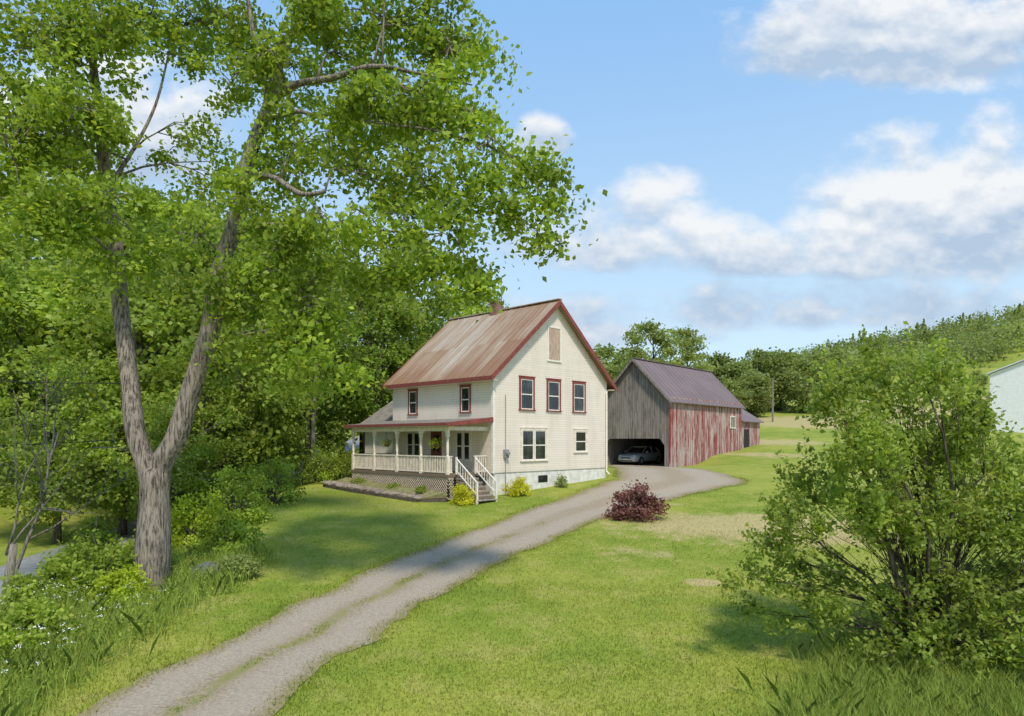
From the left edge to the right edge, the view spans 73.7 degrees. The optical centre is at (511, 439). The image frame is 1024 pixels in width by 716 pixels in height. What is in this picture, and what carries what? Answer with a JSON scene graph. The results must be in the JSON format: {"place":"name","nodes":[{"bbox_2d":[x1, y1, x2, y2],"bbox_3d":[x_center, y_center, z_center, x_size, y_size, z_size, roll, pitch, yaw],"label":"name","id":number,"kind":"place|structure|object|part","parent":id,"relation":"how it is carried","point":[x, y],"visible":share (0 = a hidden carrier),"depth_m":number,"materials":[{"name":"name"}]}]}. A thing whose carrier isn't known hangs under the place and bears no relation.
{"place":"outdoors","nodes":[
{"label":"outdoors","id":0,"kind":"place"},
{"bbox_2d":[0,436,358,596],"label":"road","id":1,"kind":"structure","parent":0,"point":[28,565],"depth_m":33.38,"materials":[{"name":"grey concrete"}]},
{"bbox_2d":[77,461,744,715],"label":"driveway","id":2,"kind":"structure","parent":0,"point":[246,690],"depth_m":17.37,"materials":[{"name":"grey gravel"}]},
{"bbox_2d":[618,446,661,464],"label":"parked car","id":3,"kind":"object","parent":2,"relation":"on","point":[640,455],"visible":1,"depth_m":54.18,"materials":[{"name":"silver metal"}]},
{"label":"windows","id":4,"kind":"part","parent":3,"relation":"part of","materials":[{"name":"black glass"}]},
{"bbox_2d":[0,322,1023,715],"bbox_3d":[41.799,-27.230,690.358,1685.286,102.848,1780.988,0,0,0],"label":"ground","id":5,"kind":"structure","parent":0,"point":[784,430],"depth_m":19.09,"materials":[{"name":"green plant"}]},
{"bbox_2d":[0,253,35,453],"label":"tree","id":6,"kind":"object","parent":5,"relation":"on","point":[10,284],"visible":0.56,"depth_m":40.72,"materials":[{"name":"green plant"}]},
{"bbox_2d":[0,219,55,396],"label":"tree","id":7,"kind":"object","parent":5,"relation":"on","point":[6,249],"visible":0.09,"depth_m":51.69,"materials":[{"name":"green plant"}]},
{"bbox_2d":[0,592,86,662],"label":"bush","id":8,"kind":"object","parent":5,"relation":"on","point":[21,616],"visible":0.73,"depth_m":14.83,"materials":[{"name":"green plant"}]},
{"bbox_2d":[0,169,90,373],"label":"tree","id":9,"kind":"object","parent":5,"relation":"on","point":[6,210],"visible":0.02,"depth_m":69.56,"materials":[{"name":"green plant"}]},
{"bbox_2d":[0,548,104,612],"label":"bush","id":10,"kind":"object","parent":5,"relation":"on","point":[33,581],"visible":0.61,"depth_m":17.87,"materials":[{"name":"green plant"}]},
{"bbox_2d":[0,249,115,490],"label":"tree","id":11,"kind":"object","parent":5,"relation":"on","point":[47,292],"visible":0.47,"depth_m":41.51,"materials":[{"name":"green plant"}]},
{"bbox_2d":[0,350,129,543],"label":"tree","id":12,"kind":"object","parent":5,"relation":"on","point":[55,515],"visible":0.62,"depth_m":35.25,"materials":[{"name":"green plant"}]},
{"bbox_2d":[0,178,142,379],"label":"tree","id":13,"kind":"object","parent":5,"relation":"on","point":[47,254],"visible":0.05,"depth_m":53.80,"materials":[{"name":"green plant"}]},
{"bbox_2d":[0,570,163,672],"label":"wildflowers","id":14,"kind":"object","parent":5,"relation":"on","point":[60,624],"visible":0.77,"depth_m":15.47,"materials":[{"name":"white plant"}]},
{"bbox_2d":[40,529,136,603],"bbox_3d":[-11.610,3.484,19.049,2.909,2.048,2.964,0,0,0],"label":"bush","id":15,"kind":"object","parent":5,"relation":"on","point":[118,560],"visible":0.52,"depth_m":18.86,"materials":[{"name":"green plant"}]},
{"bbox_2d":[57,515,122,555],"bbox_3d":[-20.341,4.780,33.031,2.802,2.291,3.104,0,0,-34],"label":"bush","id":16,"kind":"object","parent":5,"relation":"on","point":[100,526],"visible":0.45,"depth_m":32.61,"materials":[{"name":"green plant"}]},
{"bbox_2d":[4,260,178,484],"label":"tree","id":17,"kind":"object","parent":5,"relation":"on","point":[41,328],"visible":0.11,"depth_m":43.27,"materials":[{"name":"green plant"}]},
{"bbox_2d":[30,158,152,280],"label":"tree","id":18,"kind":"object","parent":5,"relation":"on","point":[117,180],"visible":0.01,"depth_m":70.67,"materials":[{"name":"green plant"}]},
{"bbox_2d":[46,342,179,535],"bbox_3d":[-21.596,0.338,37.601,7.591,11.396,8.716,0,0,25],"label":"tree","id":19,"kind":"object","parent":5,"relation":"on","point":[123,512],"visible":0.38,"depth_m":36.02,"materials":[{"name":"green plant"}]},
{"bbox_2d":[2,252,236,521],"bbox_3d":[-23.045,-2.745,41.938,12.380,17.386,14.006,0,0,-13],"label":"tree","id":20,"kind":"object","parent":5,"relation":"on","point":[154,306],"visible":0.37,"depth_m":39.73,"materials":[{"name":"green plant"}]},
{"bbox_2d":[86,563,159,610],"bbox_3d":[-10.290,3.947,18.082,1.523,1.254,1.696,0,0,21],"label":"bush","id":21,"kind":"object","parent":5,"relation":"on","point":[123,578],"visible":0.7,"depth_m":17.83,"materials":[{"name":"green plant"}]},
{"bbox_2d":[0,323,248,600],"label":"tree","id":22,"kind":"object","parent":5,"relation":"on","point":[12,565],"visible":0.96,"depth_m":25.32,"materials":[{"name":"green plant"}]},
{"bbox_2d":[0,539,286,715],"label":"meadow grass","id":23,"kind":"structure","parent":5,"relation":"on","point":[96,642],"depth_m":15.86,"materials":[{"name":"green plant"}]},
{"bbox_2d":[80,177,210,356],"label":"tree","id":24,"kind":"object","parent":5,"relation":"on","point":[148,228],"visible":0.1,"depth_m":58.27,"materials":[{"name":"green plant"}]},
{"bbox_2d":[118,394,223,531],"bbox_3d":[-16.837,1.695,33.829,4.749,7.922,5.453,0,0,-14],"label":"wood tree","id":25,"kind":"object","parent":5,"relation":"on","point":[201,451],"visible":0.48,"depth_m":33.35,"materials":[{"name":"green plant"}]},
{"bbox_2d":[88,215,257,443],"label":"tree","id":26,"kind":"object","parent":5,"relation":"on","point":[200,240],"visible":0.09,"depth_m":45.44,"materials":[{"name":"green plant"}]},
{"bbox_2d":[99,179,247,306],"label":"tree","id":27,"kind":"object","parent":5,"relation":"on","point":[169,191],"visible":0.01,"depth_m":73.77,"materials":[{"name":"green plant"}]},
{"bbox_2d":[149,370,263,506],"bbox_3d":[-16.493,0.515,37.176,6.068,9.109,6.967,0,0,-24],"label":"tree","id":28,"kind":"object","parent":5,"relation":"on","point":[218,385],"visible":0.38,"depth_m":36.28,"materials":[{"name":"green plant"}]},
{"bbox_2d":[171,486,241,552],"bbox_3d":[-11.059,2.905,24.056,3.180,2.596,2.829,0,0,0],"label":"bush","id":29,"kind":"object","parent":5,"relation":"on","point":[178,525],"visible":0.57,"depth_m":23.79,"materials":[{"name":"green plant"}]},
{"bbox_2d":[191,562,221,579],"bbox_3d":[-9.193,4.018,20.678,0.936,0.624,1.176,0,0,26],"label":"boulder","id":30,"kind":"object","parent":5,"relation":"on","point":[204,564],"visible":0.34,"depth_m":20.41,"materials":[{"name":"grey stone"}]},
{"bbox_2d":[131,200,305,436],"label":"tree","id":31,"kind":"object","parent":5,"relation":"on","point":[222,225],"visible":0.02,"depth_m":60.05,"materials":[{"name":"green plant"}]},
{"bbox_2d":[116,270,333,506],"bbox_3d":[-16.201,-2.716,39.569,11.631,15.208,10.130,0,0,-20],"label":"tree","id":32,"kind":"object","parent":5,"relation":"on","point":[272,397],"visible":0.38,"depth_m":37.64,"materials":[{"name":"green plant"}]},
{"bbox_2d":[188,508,270,558],"bbox_3d":[-9.764,3.307,23.578,2.673,1.813,2.719,0,0,42],"label":"bush","id":33,"kind":"object","parent":5,"relation":"on","point":[235,532],"visible":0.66,"depth_m":23.27,"materials":[{"name":"green plant"}]},
{"bbox_2d":[214,552,266,582],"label":"bush","id":34,"kind":"object","parent":5,"relation":"on","point":[252,564],"visible":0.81,"depth_m":20.46,"materials":[{"name":"green plant"}]},
{"bbox_2d":[200,462,285,525],"bbox_3d":[-11.504,2.369,29.280,3.676,2.777,3.316,0,0,0],"label":"bush","id":35,"kind":"object","parent":5,"relation":"on","point":[242,509],"visible":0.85,"depth_m":29.02,"materials":[{"name":"green plant"}]},
{"bbox_2d":[208,312,323,483],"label":"tree","id":36,"kind":"object","parent":5,"relation":"on","point":[260,402],"visible":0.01,"depth_m":54.39,"materials":[{"name":"green plant"}]},
{"bbox_2d":[221,373,318,487],"bbox_3d":[-14.194,-0.373,40.081,4.975,8.299,5.712,0,0,-39],"label":"tree","id":37,"kind":"object","parent":5,"relation":"on","point":[291,412],"visible":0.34,"depth_m":39.12,"materials":[{"name":"green plant"}]},
{"bbox_2d":[239,455,312,506],"bbox_3d":[-11.676,2.070,33.500,3.686,2.596,3.072,0,0,0],"label":"bush","id":38,"kind":"object","parent":5,"relation":"on","point":[285,486],"visible":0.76,"depth_m":33.41,"materials":[{"name":"green plant"}]},
{"bbox_2d":[222,199,335,446],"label":"tree","id":39,"kind":"object","parent":5,"relation":"on","point":[272,216],"visible":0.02,"depth_m":64.82,"materials":[{"name":"green plant"}]},
{"bbox_2d":[237,236,369,479],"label":"tree","id":40,"kind":"object","parent":5,"relation":"on","point":[331,432],"visible":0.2,"depth_m":46.51,"materials":[{"name":"green plant"}]},
{"bbox_2d":[0,0,607,591],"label":"maple tree","id":41,"kind":"object","parent":5,"relation":"on","point":[64,214],"visible":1,"depth_m":18.10,"materials":[{"name":"green plant"}]},
{"bbox_2d":[309,363,319,479],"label":"utility pole","id":42,"kind":"object","parent":5,"relation":"on","point":[313,433],"visible":0.27,"depth_m":43.90,"materials":[{"name":"grey wood"}]},
{"bbox_2d":[3,373,265,383],"bbox_3d":[-18.788,-3.706,37.000,0.037,2.085,18.691,0,0,41],"label":"overhead wire","id":43,"kind":"object","parent":42,"relation":"attached to","point":[90,383],"visible":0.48,"depth_m":34.23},
{"bbox_2d":[0,419,307,445],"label":"overhead wire","id":44,"kind":"object","parent":42,"relation":"attached to","point":[111,440],"visible":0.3,"depth_m":31.32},
{"bbox_2d":[294,442,350,482],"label":"bush","id":45,"kind":"object","parent":5,"relation":"on","point":[318,470],"visible":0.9,"depth_m":41.35,"materials":[{"name":"green plant"}]},
{"bbox_2d":[303,344,365,462],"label":"tree","id":46,"kind":"object","parent":5,"relation":"on","point":[351,414],"visible":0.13,"depth_m":49.36,"materials":[{"name":"green plant"}]},
{"bbox_2d":[323,441,361,477],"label":"bush","id":47,"kind":"object","parent":5,"relation":"on","point":[349,456],"visible":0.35,"depth_m":43.19,"materials":[{"name":"green plant"}]},
{"bbox_2d":[308,228,415,456],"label":"tree","id":48,"kind":"object","parent":5,"relation":"on","point":[347,258],"visible":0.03,"depth_m":67.74,"materials":[{"name":"green plant"}]},
{"bbox_2d":[298,253,437,460],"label":"tree","id":49,"kind":"object","parent":5,"relation":"on","point":[396,311],"visible":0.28,"depth_m":51.41,"materials":[{"name":"green plant"}]},
{"bbox_2d":[339,303,415,422],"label":"tree","id":50,"kind":"object","parent":5,"relation":"on","point":[367,405],"visible":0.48,"depth_m":49.73,"materials":[{"name":"green plant"}]},
{"bbox_2d":[323,484,446,501],"bbox_3d":[-7.307,2.910,36.577,9.405,0.691,1.059,0,0,35],"label":"timber edging","id":51,"kind":"object","parent":5,"relation":"on","point":[443,499],"visible":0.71,"depth_m":35.50,"materials":[{"name":"wood"}]},
{"bbox_2d":[336,477,446,497],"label":"garden soil","id":52,"kind":"structure","parent":5,"relation":"on","point":[410,490],"depth_m":36.20,"materials":[{"name":"brown soil"}]},
{"bbox_2d":[349,474,366,484],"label":"bed plant","id":53,"kind":"object","parent":52,"relation":"on","point":[362,480],"visible":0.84,"depth_m":38.79,"materials":[{"name":"green plant"}]},
{"bbox_2d":[354,486,364,489],"bbox_3d":[-8.329,2.690,37.407,0.682,0.304,0.513,0,0,21],"label":"garden stone","id":54,"kind":"object","parent":52,"relation":"on","point":[359,487],"visible":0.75,"depth_m":37.19,"materials":[{"name":"grey stone"}]},
{"bbox_2d":[374,489,382,493],"bbox_3d":[-7.052,2.789,36.234,0.568,0.289,0.696,0,0,1],"label":"garden stone","id":55,"kind":"object","parent":52,"relation":"on","point":[376,491],"visible":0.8,"depth_m":35.98,"materials":[{"name":"grey stone"}]},
{"bbox_2d":[386,481,399,488],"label":"bed plant","id":56,"kind":"object","parent":52,"relation":"on","point":[394,485],"visible":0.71,"depth_m":36.68,"materials":[{"name":"green plant"}]},
{"bbox_2d":[388,491,400,495],"bbox_3d":[-6.090,2.861,35.579,0.716,0.303,0.560,0,0,12],"label":"garden stone","id":57,"kind":"object","parent":52,"relation":"on","point":[395,493],"visible":0.82,"depth_m":35.36,"materials":[{"name":"grey stone"}]},
{"bbox_2d":[413,494,423,499],"bbox_3d":[-4.724,2.943,34.500,0.607,0.312,0.774,0,0,-22],"label":"garden stone","id":58,"kind":"object","parent":52,"relation":"on","point":[418,497],"visible":0.95,"depth_m":34.23,"materials":[{"name":"grey stone"}]},
{"bbox_2d":[413,485,426,492],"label":"bed plant","id":59,"kind":"object","parent":52,"relation":"on","point":[421,489],"visible":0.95,"depth_m":34.83,"materials":[{"name":"green plant"}]},
{"bbox_2d":[57,470,753,715],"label":"verge grass","id":60,"kind":"structure","parent":5,"relation":"on","point":[384,629],"depth_m":17.86,"materials":[{"name":"green plant"}]},
{"bbox_2d":[357,239,467,386],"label":"tree","id":61,"kind":"object","parent":5,"relation":"on","point":[430,304],"visible":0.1,"depth_m":55.42,"materials":[{"name":"green plant"}]},
{"bbox_2d":[406,285,489,342],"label":"tree","id":62,"kind":"object","parent":5,"relation":"on","point":[469,309],"visible":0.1,"depth_m":60.70,"materials":[{"name":"green plant"}]},
{"bbox_2d":[450,482,480,506],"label":"golden shrub","id":63,"kind":"object","parent":5,"relation":"on","point":[462,493],"visible":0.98,"depth_m":33.21,"materials":[{"name":"yellow plant"}]},
{"bbox_2d":[343,298,616,504],"bbox_3d":[-2.697,-2.430,42.762,14.723,12.460,13.695,0,0,44],"label":"farmhouse","id":64,"kind":"object","parent":5,"relation":"on","point":[494,401],"visible":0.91,"depth_m":39.03,"materials":[{"name":"white wood"}]},
{"bbox_2d":[377,435,393,451],"bbox_3d":[-6.991,0.133,38.095,1.032,1.110,0.887,0,0,0],"label":"hanging basket","id":65,"kind":"object","parent":64,"relation":"hanging from","point":[387,444],"visible":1,"depth_m":38.02,"materials":[{"name":"green plant"}]},
{"bbox_2d":[407,389,417,414],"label":"window","id":66,"kind":"structure","parent":64,"relation":"in","point":[412,393],"depth_m":40.74,"materials":[{"name":"red wood"}]},
{"bbox_2d":[406,431,419,457],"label":"window","id":67,"kind":"structure","parent":64,"relation":"in","point":[412,437],"depth_m":40.75,"materials":[{"name":"white paint"}]},
{"bbox_2d":[427,434,442,447],"bbox_3d":[-3.975,0.077,35.135,0.874,0.998,0.932,0,0,0],"label":"hanging basket","id":68,"kind":"object","parent":64,"relation":"hanging from","point":[434,444],"visible":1,"depth_m":35.01,"materials":[{"name":"green plant"}]},
{"bbox_2d":[429,431,442,468],"bbox_3d":[-4.346,0.585,39.223,1.200,2.270,0.047,0,0,44],"label":"door","id":69,"kind":"structure","parent":64,"relation":"in","point":[434,451],"depth_m":39.22,"materials":[{"name":"red wood"}]},
{"bbox_2d":[454,430,471,461],"bbox_3d":[-2.712,0.330,37.610,1.400,1.760,0.083,0,0,44],"label":"window","id":70,"kind":"structure","parent":64,"relation":"in","point":[462,438],"depth_m":37.57,"materials":[{"name":"white paint"}]},
{"bbox_2d":[459,384,471,412],"bbox_3d":[-2.576,-2.220,37.480,0.980,1.560,0.083,0,0,44],"label":"window","id":71,"kind":"structure","parent":64,"relation":"in","point":[465,390],"depth_m":37.49,"materials":[{"name":"red wood"}]},
{"bbox_2d":[518,375,535,410],"bbox_3d":[0.847,-2.545,37.830,0.083,1.910,1.340,0,0,44],"label":"window","id":72,"kind":"structure","parent":64,"relation":"in","point":[526,383],"depth_m":37.83,"materials":[{"name":"red"}]},
{"bbox_2d":[520,427,548,461],"bbox_3d":[1.263,0.280,38.253,0.083,1.900,2.290,0,0,44],"label":"window","id":73,"kind":"structure","parent":64,"relation":"in","point":[534,440],"depth_m":38.24,"materials":[{"name":"beige paint"}]},
{"bbox_2d":[546,378,561,411],"bbox_3d":[2.433,-2.545,39.455,0.083,1.910,1.340,0,0,44],"label":"window","id":74,"kind":"structure","parent":64,"relation":"in","point":[553,386],"depth_m":39.45,"materials":[{"name":"red"}]},
{"bbox_2d":[572,380,586,412],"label":"window","id":75,"kind":"structure","parent":64,"relation":"in","point":[578,387],"depth_m":41.11,"materials":[{"name":"red"}]},
{"bbox_2d":[573,428,588,452],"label":"window","id":76,"kind":"structure","parent":64,"relation":"in","point":[580,434],"depth_m":41.24,"materials":[{"name":"beige paint"}]},
{"bbox_2d":[482,296,508,312],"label":"tree","id":77,"kind":"object","parent":5,"relation":"on","point":[497,299],"visible":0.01,"depth_m":67.73,"materials":[{"name":"green plant"}]},
{"bbox_2d":[502,475,533,496],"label":"golden shrub","id":78,"kind":"object","parent":5,"relation":"on","point":[519,486],"visible":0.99,"depth_m":35.88,"materials":[{"name":"yellow plant"}]},
{"bbox_2d":[554,473,568,487],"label":"foundation plant","id":79,"kind":"object","parent":5,"relation":"on","point":[561,484],"visible":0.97,"depth_m":39.03,"materials":[{"name":"green plant"}]},
{"bbox_2d":[593,342,618,376],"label":"distant tree","id":80,"kind":"object","parent":5,"relation":"on","point":[602,354],"visible":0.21,"depth_m":117.48,"materials":[{"name":"green plant"}]},
{"bbox_2d":[603,349,631,380],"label":"distant tree","id":81,"kind":"object","parent":5,"relation":"on","point":[610,368],"visible":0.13,"depth_m":108.65,"materials":[{"name":"green plant"}]},
{"bbox_2d":[601,478,670,522],"bbox_3d":[5.331,2.634,29.366,3.097,2.014,3.014,0,0,0],"label":"red barberry bush","id":82,"kind":"object","parent":5,"relation":"on","point":[643,506],"visible":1,"depth_m":29.12,"materials":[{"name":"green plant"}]},
{"bbox_2d":[611,318,692,377],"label":"pale tree","id":83,"kind":"object","parent":5,"relation":"on","point":[658,337],"visible":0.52,"depth_m":90.92,"materials":[{"name":"green plant"}]},
{"bbox_2d":[608,357,763,466],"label":"barn","id":84,"kind":"structure","parent":5,"relation":"on","point":[677,415],"depth_m":52.95,"materials":[{"name":"weathered red wood"},{"name":"red painted wood"},{"name":"brown purple metal"}]},
{"bbox_2d":[730,416,735,428],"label":"window","id":85,"kind":"structure","parent":84,"relation":"in","point":[732,418],"depth_m":58.42,"materials":[{"name":"beige paint"}]},
{"bbox_2d":[654,324,718,370],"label":"pale tree","id":86,"kind":"object","parent":5,"relation":"on","point":[690,339],"visible":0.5,"depth_m":94.74,"materials":[{"name":"green plant"}]},
{"bbox_2d":[701,350,750,389],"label":"distant tree","id":87,"kind":"object","parent":5,"relation":"on","point":[720,359],"visible":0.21,"depth_m":106.77,"materials":[{"name":"green plant"}]},
{"bbox_2d":[720,379,756,409],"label":"distant tree","id":88,"kind":"object","parent":5,"relation":"on","point":[731,387],"visible":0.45,"depth_m":99.01,"materials":[{"name":"green plant"}]},
{"bbox_2d":[715,358,775,413],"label":"distant tree","id":89,"kind":"object","parent":5,"relation":"on","point":[760,378],"visible":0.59,"depth_m":102.26,"materials":[{"name":"green plant"}]},
{"bbox_2d":[741,383,776,416],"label":"distant tree","id":90,"kind":"object","parent":5,"relation":"on","point":[762,408],"visible":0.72,"depth_m":100.79,"materials":[{"name":"green plant"}]},
{"bbox_2d":[721,346,798,410],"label":"distant tree","id":91,"kind":"object","parent":5,"relation":"on","point":[761,358],"visible":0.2,"depth_m":113.23,"materials":[{"name":"green plant"}]},
{"bbox_2d":[772,378,773,421],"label":"utility pole","id":92,"kind":"object","parent":5,"relation":"on","point":[772,401],"visible":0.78,"depth_m":91.91,"materials":[{"name":"grey wood"}]},
{"bbox_2d":[750,347,822,410],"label":"distant tree","id":93,"kind":"object","parent":5,"relation":"on","point":[780,405],"visible":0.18,"depth_m":116.71,"materials":[{"name":"green plant"}]},
{"bbox_2d":[771,357,830,412],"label":"distant tree","id":94,"kind":"object","parent":5,"relation":"on","point":[794,389],"visible":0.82,"depth_m":110.81,"materials":[{"name":"green plant"}]},
{"bbox_2d":[602,301,1023,393],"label":"hill wood","id":95,"kind":"object","parent":5,"relation":"on","point":[987,343],"visible":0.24,"depth_m":284.68,"materials":[{"name":"green plant"}]},
{"bbox_2d":[791,351,854,406],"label":"distant tree","id":96,"kind":"object","parent":5,"relation":"on","point":[815,357],"visible":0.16,"depth_m":123.53,"materials":[{"name":"green plant"}]},
{"bbox_2d":[811,349,862,401],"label":"distant tree","id":97,"kind":"object","parent":5,"relation":"on","point":[839,353],"visible":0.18,"depth_m":138.78,"materials":[{"name":"green plant"}]},
{"bbox_2d":[705,321,1023,683],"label":"apple tree","id":98,"kind":"object","parent":5,"relation":"on","point":[953,456],"visible":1,"depth_m":13.77,"materials":[{"name":"green plant"}]},
{"bbox_2d":[899,362,920,388],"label":"distant tree","id":99,"kind":"object","parent":5,"relation":"on","point":[914,365],"visible":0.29,"depth_m":199.04,"materials":[{"name":"green plant"}]},
{"bbox_2d":[970,369,989,390],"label":"distant tree","id":100,"kind":"object","parent":5,"relation":"on","point":[983,379],"visible":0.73,"depth_m":179.24,"materials":[{"name":"green plant"}]},
{"bbox_2d":[986,359,1023,432],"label":"metal shed","id":101,"kind":"structure","parent":5,"relation":"on","point":[1008,380],"depth_m":76.79,"materials":[{"name":"white metal"}]},
{"bbox_2d":[0,0,1023,367],"label":"sky","id":102,"kind":"structure","parent":0,"point":[785,175],"materials":[{"name":"blue"}]},
{"bbox_2d":[700,601,1023,715],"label":"tall grass","id":103,"kind":"structure","parent":0,"point":[857,696],"depth_m":12.57,"materials":[{"name":"green plant"}]}
]}

